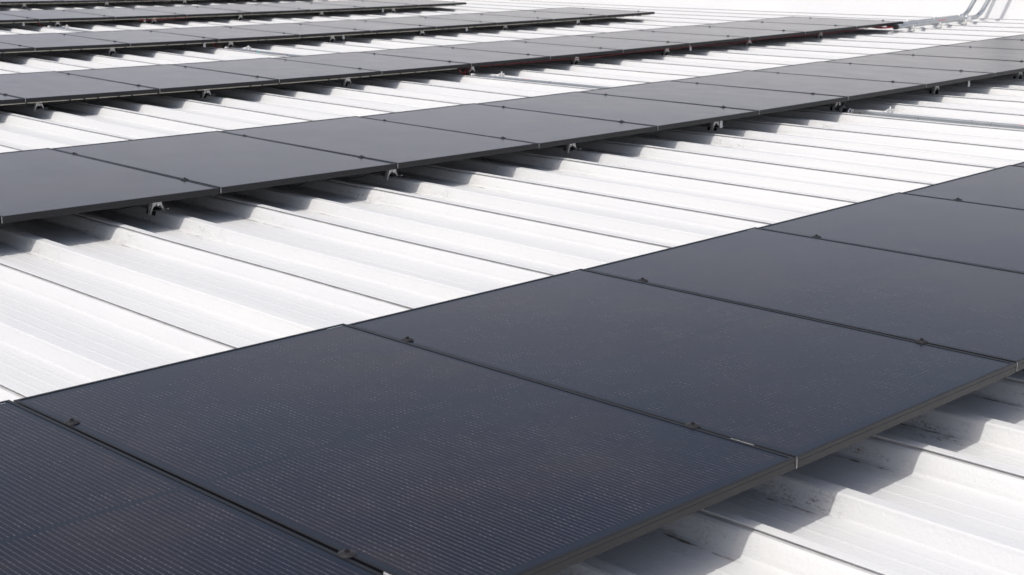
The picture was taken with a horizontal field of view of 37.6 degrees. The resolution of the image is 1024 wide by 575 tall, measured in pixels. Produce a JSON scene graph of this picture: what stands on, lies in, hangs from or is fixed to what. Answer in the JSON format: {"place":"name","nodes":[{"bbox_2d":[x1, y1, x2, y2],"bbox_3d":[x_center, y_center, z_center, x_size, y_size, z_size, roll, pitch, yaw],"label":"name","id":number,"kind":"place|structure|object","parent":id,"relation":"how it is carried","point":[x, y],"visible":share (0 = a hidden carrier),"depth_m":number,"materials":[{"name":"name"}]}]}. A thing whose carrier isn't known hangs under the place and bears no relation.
{"place":"outdoors","nodes":[
{"label":"outdoors","id":0,"kind":"place"},
{"bbox_2d":[0,0,1023,574],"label":"roof","id":1,"kind":"structure","parent":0,"point":[94,296],"depth_m":7.68,"materials":[{"name":"white metal"}]},
{"bbox_2d":[33,102,46,111],"bbox_3d":[-3.749,-1.454,11.929,0.098,0.112,0.084,-12,18,-42],"label":"roof bracket","id":2,"kind":"object","parent":1,"relation":"on","point":[36,105],"visible":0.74,"depth_m":11.91,"materials":[{"name":"metal"}]},
{"bbox_2d":[46,25,92,31],"bbox_3d":[-5.308,-3.291,19.486,0.043,0.069,2.896,-13,19,-43],"label":"steel pipe","id":3,"kind":"object","parent":1,"relation":"on","point":[68,29],"visible":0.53,"depth_m":20.06,"materials":[{"name":"metal"}]},
{"bbox_2d":[107,48,117,54],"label":"roof bracket","id":4,"kind":"object","parent":1,"relation":"on","point":[110,50],"visible":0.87,"depth_m":16.90,"materials":[{"name":"metal"}]},
{"bbox_2d":[17,15,635,51],"bbox_3d":[-2.113,-3.234,19.025,10.836,0.088,0.060,-12,18,-41],"label":"mounting rail","id":5,"kind":"object","parent":4,"relation":"on","point":[298,37],"visible":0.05,"depth_m":18.39,"materials":[{"name":"metal"}]},
{"bbox_2d":[0,42,33,51],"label":"solar panel","id":6,"kind":"object","parent":5,"relation":"on","point":[6,47],"visible":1,"depth_m":15.96,"materials":[{"name":"black glass"}]},
{"bbox_2d":[0,33,129,50],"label":"solar panel","id":7,"kind":"object","parent":5,"relation":"on","point":[46,41],"visible":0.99,"depth_m":16.79,"materials":[{"name":"black glass"}]},
{"bbox_2d":[60,29,217,45],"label":"solar panel","id":8,"kind":"object","parent":5,"relation":"on","point":[140,37],"visible":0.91,"depth_m":17.60,"materials":[{"name":"black glass"}]},
{"bbox_2d":[225,23,370,36],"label":"solar panel","id":9,"kind":"object","parent":5,"relation":"on","point":[304,30],"visible":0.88,"depth_m":19.06,"materials":[{"name":"black glass"}]},
{"bbox_2d":[297,20,435,32],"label":"solar panel","id":10,"kind":"object","parent":5,"relation":"on","point":[375,27],"visible":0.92,"depth_m":19.80,"materials":[{"name":"black glass"}]},
{"bbox_2d":[358,16,496,28],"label":"solar panel","id":11,"kind":"object","parent":5,"relation":"on","point":[439,23],"visible":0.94,"depth_m":20.38,"materials":[{"name":"black glass"}]},
{"bbox_2d":[527,7,654,17],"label":"solar panel","id":12,"kind":"object","parent":5,"relation":"on","point":[610,13],"visible":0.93,"depth_m":22.49,"materials":[{"name":"black glass"}]},
{"bbox_2d":[146,202,168,215],"bbox_3d":[-1.848,-0.443,7.826,0.098,0.123,0.085,-12,19,-43],"label":"roof bracket","id":13,"kind":"object","parent":1,"relation":"on","point":[149,211],"visible":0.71,"depth_m":7.81,"materials":[{"name":"metal"}]},
{"bbox_2d":[200,90,213,97],"bbox_3d":[-2.629,-1.690,12.959,0.098,0.113,0.084,-12,18,-42],"label":"roof bracket","id":14,"kind":"object","parent":1,"relation":"on","point":[204,94],"visible":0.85,"depth_m":12.94,"materials":[{"name":"metal"}]},
{"bbox_2d":[222,46,303,55],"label":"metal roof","id":15,"kind":"structure","parent":1,"relation":"on","point":[264,52],"depth_m":17.04,"materials":[{"name":"metal"}]},
{"bbox_2d":[341,77,353,85],"bbox_3d":[-1.526,-1.929,13.967,0.098,0.113,0.085,-12,19,-42],"label":"roof bracket","id":16,"kind":"object","parent":1,"relation":"on","point":[345,80],"visible":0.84,"depth_m":13.95,"materials":[{"name":"metal"}]},
{"bbox_2d":[384,169,401,180],"bbox_3d":[-0.710,-0.697,8.904,0.098,0.123,0.085,-13,19,-43],"label":"roof bracket","id":17,"kind":"object","parent":1,"relation":"on","point":[388,174],"visible":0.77,"depth_m":8.89,"materials":[{"name":"metal"}]},
{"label":"rail","id":18,"kind":"object","parent":17,"relation":"on","visible":0},
{"bbox_2d":[51,131,396,193],"bbox_3d":[-1.706,-0.751,8.759,1.177,0.033,1.805,-13,19,-43],"label":"solar panel","id":19,"kind":"object","parent":18,"relation":"on","point":[225,162],"visible":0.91,"depth_m":8.62,"materials":[{"name":"black glass"}]},
{"bbox_2d":[825,53,1023,76],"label":"solar panel","id":20,"kind":"object","parent":18,"relation":"on","point":[1001,67],"visible":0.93,"depth_m":14.02,"materials":[{"name":"black glass"}]},
{"bbox_2d":[946,39,1023,48],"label":"solar panel","id":21,"kind":"object","parent":18,"relation":"on","point":[1004,43],"visible":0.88,"depth_m":15.83,"materials":[{"name":"black glass"}]},
{"bbox_2d":[466,67,477,74],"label":"roof bracket","id":22,"kind":"object","parent":1,"relation":"on","point":[472,69],"visible":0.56,"depth_m":14.98,"materials":[{"name":"metal"}]},
{"bbox_2d":[467,73,610,88],"bbox_3d":[0.731,-1.798,13.518,3.231,0.050,0.043,13,19,43],"label":"steel pipe","id":23,"kind":"object","parent":1,"relation":"on","point":[546,82],"visible":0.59,"depth_m":13.95,"materials":[{"name":"metal"}]},
{"bbox_2d":[492,72,504,77],"bbox_3d":[-0.132,-2.033,14.417,0.144,0.064,0.034,-13,19,-42],"label":"pipe strap","id":24,"kind":"object","parent":23,"relation":"attached to","point":[501,74],"visible":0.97,"depth_m":14.44,"materials":[{"name":"metal"}]},
{"bbox_2d":[564,143,580,152],"bbox_3d":[0.396,-0.952,9.946,0.098,0.122,0.084,-13,19,-42],"label":"roof bracket","id":25,"kind":"object","parent":1,"relation":"on","point":[568,146],"visible":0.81,"depth_m":9.93,"materials":[{"name":"metal"}]},
{"bbox_2d":[571,57,581,64],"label":"roof bracket","id":26,"kind":"object","parent":1,"relation":"on","point":[574,62],"visible":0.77,"depth_m":15.95,"materials":[{"name":"metal"}]},
{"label":"rail","id":27,"kind":"object","parent":26,"relation":"on","visible":0},
{"bbox_2d":[0,94,23,103],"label":"solar panel","id":28,"kind":"object","parent":27,"relation":"on","point":[6,99],"visible":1,"depth_m":11.49,"materials":[{"name":"black glass"}]},
{"bbox_2d":[0,71,158,102],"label":"solar panel","id":29,"kind":"object","parent":27,"relation":"on","point":[41,86],"visible":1,"depth_m":12.33,"materials":[{"name":"black glass"}]},
{"bbox_2d":[57,64,277,92],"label":"solar panel","id":30,"kind":"object","parent":27,"relation":"on","point":[167,78],"visible":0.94,"depth_m":13.20,"materials":[{"name":"black glass"}]},
{"bbox_2d":[173,57,380,82],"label":"solar panel","id":31,"kind":"object","parent":27,"relation":"on","point":[282,70],"visible":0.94,"depth_m":13.97,"materials":[{"name":"black glass"}]},
{"bbox_2d":[277,52,470,74],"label":"solar panel","id":32,"kind":"object","parent":27,"relation":"on","point":[387,64],"visible":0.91,"depth_m":14.70,"materials":[{"name":"black glass"}]},
{"bbox_2d":[1,68,456,104],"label":"cable","id":33,"kind":"object","parent":32,"relation":"attached to","point":[222,88],"visible":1,"depth_m":12.72,"materials":[{"name":"black rubber"}]},
{"bbox_2d":[362,46,549,66],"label":"solar panel","id":34,"kind":"object","parent":27,"relation":"on","point":[473,57],"visible":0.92,"depth_m":15.44,"materials":[{"name":"black glass"}]},
{"bbox_2d":[442,40,622,59],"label":"solar panel","id":35,"kind":"object","parent":27,"relation":"on","point":[555,51],"visible":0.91,"depth_m":16.18,"materials":[{"name":"black glass"}]},
{"bbox_2d":[479,26,882,66],"bbox_3d":[2.268,-2.757,16.989,7.055,0.086,0.021,-12,18,-41],"label":"cable","id":36,"kind":"object","parent":35,"relation":"attached to","point":[673,48],"visible":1,"depth_m":16.46,"materials":[{"name":"black rubber"}]},
{"bbox_2d":[580,30,748,45],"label":"solar panel","id":37,"kind":"object","parent":27,"relation":"on","point":[696,39],"visible":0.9,"depth_m":17.59,"materials":[{"name":"black glass"}]},
{"bbox_2d":[748,17,903,28],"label":"solar panel","id":38,"kind":"object","parent":27,"relation":"on","point":[858,23],"visible":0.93,"depth_m":19.66,"materials":[{"name":"black glass"}]},
{"bbox_2d":[662,48,671,55],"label":"roof bracket","id":39,"kind":"object","parent":1,"relation":"on","point":[665,52],"visible":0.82,"depth_m":16.90,"materials":[{"name":"metal"}]},
{"bbox_2d":[707,121,723,130],"bbox_3d":[1.484,-1.208,10.965,0.098,0.123,0.084,-13,19,-42],"label":"roof bracket","id":40,"kind":"object","parent":1,"relation":"on","point":[711,127],"visible":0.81,"depth_m":10.95,"materials":[{"name":"metal"}]},
{"bbox_2d":[830,102,844,110],"bbox_3d":[2.597,-1.476,12.000,0.098,0.123,0.084,-14,19,-42],"label":"roof bracket","id":41,"kind":"object","parent":1,"relation":"on","point":[834,106],"visible":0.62,"depth_m":11.98,"materials":[{"name":"metal"}]},
{"bbox_2d":[887,0,976,26],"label":"wall pipe","id":42,"kind":"object","parent":1,"relation":"attached to","point":[969,8],"depth_m":20.51,"materials":[{"name":"metal"}]},
{"bbox_2d":[842,108,1023,128],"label":"steel pipe","id":43,"kind":"object","parent":1,"relation":"on","point":[957,121],"visible":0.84,"depth_m":11.14,"materials":[{"name":"metal"}]},
{"bbox_2d":[881,107,893,112],"bbox_3d":[2.868,-1.347,11.507,0.144,0.064,0.034,-14,19,-42],"label":"pipe strap","id":44,"kind":"object","parent":43,"relation":"attached to","point":[889,110],"visible":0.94,"depth_m":11.52,"materials":[{"name":"metal"}]},
{"bbox_2d":[929,86,941,93],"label":"roof bracket","id":45,"kind":"object","parent":1,"relation":"on","point":[935,90],"visible":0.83,"depth_m":12.97,"materials":[{"name":"metal"}]},
{"bbox_2d":[934,16,943,28],"bbox_3d":[5.574,-3.517,19.958,0.060,0.173,0.340,-13,18,-40],"label":"pipe support","id":46,"kind":"object","parent":1,"relation":"on","point":[940,26],"visible":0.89,"depth_m":19.87,"materials":[{"name":"metal"}]},
{"bbox_2d":[892,0,990,29],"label":"wall pipe","id":47,"kind":"object","parent":1,"relation":"attached to","point":[968,17],"depth_m":19.98,"materials":[{"name":"metal"}]},
{"bbox_2d":[874,27,893,28],"bbox_3d":[4.718,-3.322,19.218,0.345,0.025,0.154,-4,14,-14],"label":"feed cable","id":48,"kind":"object","parent":47,"relation":"attached to","point":[883,27],"visible":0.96,"depth_m":19.19,"materials":[{"name":"plastic"}]},
{"bbox_2d":[1013,72,1022,78],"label":"roof bracket","id":49,"kind":"object","parent":1,"relation":"on","point":[1019,75],"visible":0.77,"depth_m":13.93,"materials":[{"name":"metal"}]},
{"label":"building walls","id":50,"kind":"object","parent":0,"visible":0},
{"bbox_2d":[528,0,1023,18],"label":"sloped wall","id":51,"kind":"structure","parent":50,"relation":"on","point":[1004,9],"depth_m":22.86,"materials":[{"name":"white metal"}]},
{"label":"roof bracket","id":52,"kind":"object","parent":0,"visible":0},
{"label":"rail","id":53,"kind":"object","parent":52,"relation":"on","visible":0},
{"bbox_2d":[337,549,356,557],"bbox_3d":[-0.352,0.582,3.217,0.043,0.046,0.043,3,14,11],"label":"panel clamp","id":54,"kind":"object","parent":53,"relation":"attached to","point":[347,553],"visible":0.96,"depth_m":3.21,"materials":[{"name":"grey metal"}]},
{"bbox_2d":[347,269,1015,468],"bbox_3d":[0.495,0.193,4.835,1.805,0.035,1.170,13,19,43],"label":"solar panel","id":55,"kind":"object","parent":53,"relation":"on","point":[803,391],"visible":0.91,"depth_m":4.68,"materials":[{"name":"black glass"}]},
{"bbox_2d":[685,422,700,427],"bbox_3d":[0.486,0.385,4.045,0.043,0.047,0.043,4,14,17],"label":"panel clamp","id":56,"kind":"object","parent":53,"relation":"attached to","point":[693,425],"visible":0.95,"depth_m":4.03,"materials":[{"name":"grey metal"}]},
{"bbox_2d":[758,192,1023,272],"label":"solar panel","id":57,"kind":"object","parent":53,"relation":"on","point":[987,235],"visible":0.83,"depth_m":6.63,"materials":[{"name":"black glass"}]},
{"bbox_2d":[915,338,927,342],"bbox_3d":[1.321,0.186,4.852,0.043,0.047,0.043,2,14,8],"label":"panel clamp","id":58,"kind":"object","parent":53,"relation":"attached to","point":[921,340],"visible":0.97,"depth_m":4.84,"materials":[{"name":"grey metal"}]},
{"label":"roof bracket","id":59,"kind":"object","parent":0,"visible":0},
{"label":"rail","id":60,"kind":"object","parent":59,"relation":"on","visible":0},
{"bbox_2d":[64,418,79,424],"bbox_3d":[-1.181,0.375,4.041,0.043,0.047,0.043,0,14,-3],"label":"panel clamp","id":61,"kind":"object","parent":60,"relation":"attached to","point":[71,421],"visible":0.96,"depth_m":4.03,"materials":[{"name":"grey metal"}]},
{"bbox_2d":[0,400,382,574],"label":"solar panel","id":62,"kind":"object","parent":60,"relation":"on","point":[73,502],"visible":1,"depth_m":3.37,"materials":[{"name":"black glass"}]},
{"bbox_2d":[13,323,794,574],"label":"solar panel","id":63,"kind":"object","parent":60,"relation":"on","point":[382,454],"visible":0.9,"depth_m":3.84,"materials":[{"name":"black glass"}]},
{"bbox_2d":[401,336,413,341],"bbox_3d":[-0.338,0.182,4.865,0.043,0.047,0.043,12,18,40],"label":"panel clamp","id":64,"kind":"object","parent":60,"relation":"attached to","point":[407,338],"visible":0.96,"depth_m":4.85,"materials":[{"name":"grey metal"}]},
{"bbox_2d":[585,227,1023,371],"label":"solar panel","id":65,"kind":"object","parent":60,"relation":"on","point":[967,307],"visible":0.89,"depth_m":5.61,"materials":[{"name":"black glass"}]},
{"bbox_2d":[902,165,1023,208],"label":"solar panel","id":66,"kind":"object","parent":60,"relation":"on","point":[1002,186],"visible":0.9,"depth_m":7.56,"materials":[{"name":"black glass"}]},
{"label":"roof bracket","id":67,"kind":"object","parent":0,"visible":0},
{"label":"rail","id":68,"kind":"object","parent":67,"relation":"on","visible":0},
{"bbox_2d":[0,148,218,222],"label":"solar panel","id":69,"kind":"object","parent":68,"relation":"on","point":[41,183],"visible":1,"depth_m":7.73,"materials":[{"name":"black glass"}]},
{"bbox_2d":[222,116,537,168],"bbox_3d":[-0.873,-0.939,9.549,1.130,0.032,1.805,-13,19,-43],"label":"solar panel","id":70,"kind":"object","parent":68,"relation":"on","point":[402,145],"visible":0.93,"depth_m":9.42,"materials":[{"name":"black glass"}]},
{"bbox_2d":[359,103,656,148],"bbox_3d":[-0.059,-1.124,10.317,1.119,0.032,1.805,-13,19,-42],"label":"solar panel","id":71,"kind":"object","parent":68,"relation":"on","point":[544,129],"visible":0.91,"depth_m":10.21,"materials":[{"name":"black glass"}]},
{"bbox_2d":[477,91,757,130],"bbox_3d":[0.747,-1.312,11.074,1.105,0.035,1.805,-13,19,-42],"label":"solar panel","id":72,"kind":"object","parent":68,"relation":"on","point":[662,115],"visible":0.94,"depth_m":10.96,"materials":[{"name":"black glass"}]},
{"bbox_2d":[579,80,847,114],"bbox_3d":[1.554,-1.504,11.828,1.117,0.034,1.805,-14,19,-42],"label":"solar panel","id":73,"kind":"object","parent":68,"relation":"on","point":[763,101],"visible":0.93,"depth_m":11.72,"materials":[{"name":"black glass"}]},
{"bbox_2d":[670,70,925,100],"bbox_3d":[2.364,-1.700,12.581,1.109,0.032,1.805,-14,19,-42],"label":"solar panel","id":74,"kind":"object","parent":68,"relation":"on","point":[852,89],"visible":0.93,"depth_m":12.48,"materials":[{"name":"black glass"}]},
{"bbox_2d":[752,61,994,87],"bbox_3d":[3.168,-1.895,13.327,1.098,0.034,1.805,-14,19,-42],"label":"solar panel","id":75,"kind":"object","parent":68,"relation":"on","point":[929,78],"visible":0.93,"depth_m":13.23,"materials":[{"name":"black glass"}]},
{"bbox_2d":[889,45,1023,60],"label":"solar panel","id":76,"kind":"object","parent":68,"relation":"on","point":[981,53],"visible":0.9,"depth_m":14.95,"materials":[{"name":"black glass"}]},
{"bbox_2d":[993,34,1023,39],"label":"solar panel","id":77,"kind":"object","parent":68,"relation":"on","point":[1018,37],"visible":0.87,"depth_m":16.53,"materials":[{"name":"black glass"}]},
{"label":"roof bracket","id":78,"kind":"object","parent":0,"visible":0},
{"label":"rail","id":79,"kind":"object","parent":78,"relation":"on","visible":0},
{"bbox_2d":[510,35,688,52],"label":"solar panel","id":80,"kind":"object","parent":79,"relation":"on","point":[629,45],"visible":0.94,"depth_m":16.88,"materials":[{"name":"black glass"}]},
{"bbox_2d":[642,25,804,39],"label":"solar panel","id":81,"kind":"object","parent":79,"relation":"on","point":[753,34],"visible":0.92,"depth_m":18.28,"materials":[{"name":"black glass"}]},
{"bbox_2d":[694,21,855,33],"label":"solar panel","id":82,"kind":"object","parent":79,"relation":"on","point":[810,28],"visible":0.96,"depth_m":18.98,"materials":[{"name":"black glass"}]},
{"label":"roof bracket","id":83,"kind":"object","parent":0,"visible":0},
{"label":"rail","id":84,"kind":"object","parent":83,"relation":"on","visible":0},
{"bbox_2d":[145,26,298,41],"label":"solar panel","id":85,"kind":"object","parent":84,"relation":"on","point":[221,33],"visible":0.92,"depth_m":18.34,"materials":[{"name":"black glass"}]},
{"bbox_2d":[0,15,643,52],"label":"cable","id":86,"kind":"object","parent":85,"relation":"attached to","point":[305,37],"visible":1,"depth_m":18.15,"materials":[{"name":"black rubber"}]},
{"bbox_2d":[416,13,552,24],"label":"solar panel","id":87,"kind":"object","parent":84,"relation":"on","point":[500,19],"visible":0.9,"depth_m":21.13,"materials":[{"name":"black glass"}]},
{"bbox_2d":[475,10,605,20],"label":"solar panel","id":88,"kind":"object","parent":84,"relation":"on","point":[556,16],"visible":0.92,"depth_m":21.78,"materials":[{"name":"black glass"}]},
{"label":"roof bracket","id":89,"kind":"object","parent":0,"visible":0},
{"bbox_2d":[0,5,445,23],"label":"mounting rail","id":90,"kind":"object","parent":89,"relation":"on","point":[212,16],"visible":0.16,"depth_m":22.43,"materials":[{"name":"metal"}]},
{"bbox_2d":[0,9,114,20],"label":"solar panel","id":91,"kind":"object","parent":90,"relation":"on","point":[53,15],"visible":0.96,"depth_m":21.18,"materials":[{"name":"black glass"}]},
{"bbox_2d":[65,8,185,18],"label":"solar panel","id":92,"kind":"object","parent":90,"relation":"on","point":[124,13],"visible":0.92,"depth_m":21.94,"materials":[{"name":"black glass"}]},
{"bbox_2d":[139,17,189,20],"bbox_3d":[-4.990,-3.856,21.607,0.804,0.023,0.019,-12,18,-40],"label":"cable","id":93,"kind":"object","parent":92,"relation":"attached to","point":[162,19],"visible":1,"depth_m":21.57,"materials":[{"name":"black rubber"}]},
{"bbox_2d":[135,6,250,16],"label":"solar panel","id":94,"kind":"object","parent":90,"relation":"on","point":[190,11],"visible":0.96,"depth_m":22.65,"materials":[{"name":"black glass"}]},
{"bbox_2d":[197,4,310,13],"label":"solar panel","id":95,"kind":"object","parent":90,"relation":"on","point":[257,9],"visible":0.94,"depth_m":23.35,"materials":[{"name":"black glass"}]},
{"bbox_2d":[9,5,457,22],"bbox_3d":[-3.916,-4.101,22.508,8.166,0.066,0.031,-12,18,-40],"label":"cable","id":96,"kind":"object","parent":95,"relation":"attached to","point":[226,15],"visible":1,"depth_m":22.27,"materials":[{"name":"black rubber"}]},
{"bbox_2d":[256,2,366,11],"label":"solar panel","id":97,"kind":"object","parent":90,"relation":"on","point":[314,7],"visible":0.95,"depth_m":24.03,"materials":[{"name":"black glass"}]},
{"bbox_2d":[310,0,418,8],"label":"solar panel","id":98,"kind":"object","parent":90,"relation":"on","point":[371,4],"visible":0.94,"depth_m":24.63,"materials":[{"name":"black glass"}]},
{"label":"roof bracket","id":99,"kind":"object","parent":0,"visible":0},
{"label":"rail","id":100,"kind":"object","parent":99,"relation":"on","visible":0},
{"bbox_2d":[0,14,38,22],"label":"solar panel","id":101,"kind":"object","parent":100,"relation":"on","point":[7,18],"visible":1,"depth_m":20.34,"materials":[{"name":"black glass"}]},
{"bbox_2d":[362,0,465,6],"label":"solar panel","id":102,"kind":"object","parent":100,"relation":"on","point":[421,3],"visible":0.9,"depth_m":25.19,"materials":[{"name":"black glass"}]},
{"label":"roof bracket","id":103,"kind":"object","parent":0,"visible":0},
{"bbox_2d":[0,0,193,4],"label":"mounting rail","id":104,"kind":"object","parent":103,"relation":"on","point":[99,2],"visible":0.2,"depth_m":25.42,"materials":[{"name":"metal"}]},
{"bbox_2d":[125,0,155,0],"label":"solar panel","id":105,"kind":"object","parent":104,"relation":"on","point":[140,0],"visible":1,"depth_m":25.56,"materials":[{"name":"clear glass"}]},
{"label":"roof bracket","id":106,"kind":"object","parent":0,"visible":0},
{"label":"rail","id":107,"kind":"object","parent":106,"relation":"on","visible":0},
{"bbox_2d":[0,0,64,3],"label":"solar panel","id":108,"kind":"object","parent":107,"relation":"on","point":[27,1],"visible":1,"depth_m":24.41,"materials":[{"name":"black glass"}]},
{"bbox_2d":[64,0,124,2],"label":"solar panel","id":109,"kind":"object","parent":107,"relation":"on","point":[69,1],"visible":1,"depth_m":24.99,"materials":[{"name":"black glass"}]},
{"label":"solar panel","id":110,"kind":"object","parent":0,"visible":0},
{"bbox_2d":[5,0,179,4],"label":"cable","id":111,"kind":"object","parent":110,"relation":"attached to","point":[95,2],"visible":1,"depth_m":25.00,"materials":[{"name":"black rubber"}]}
]}

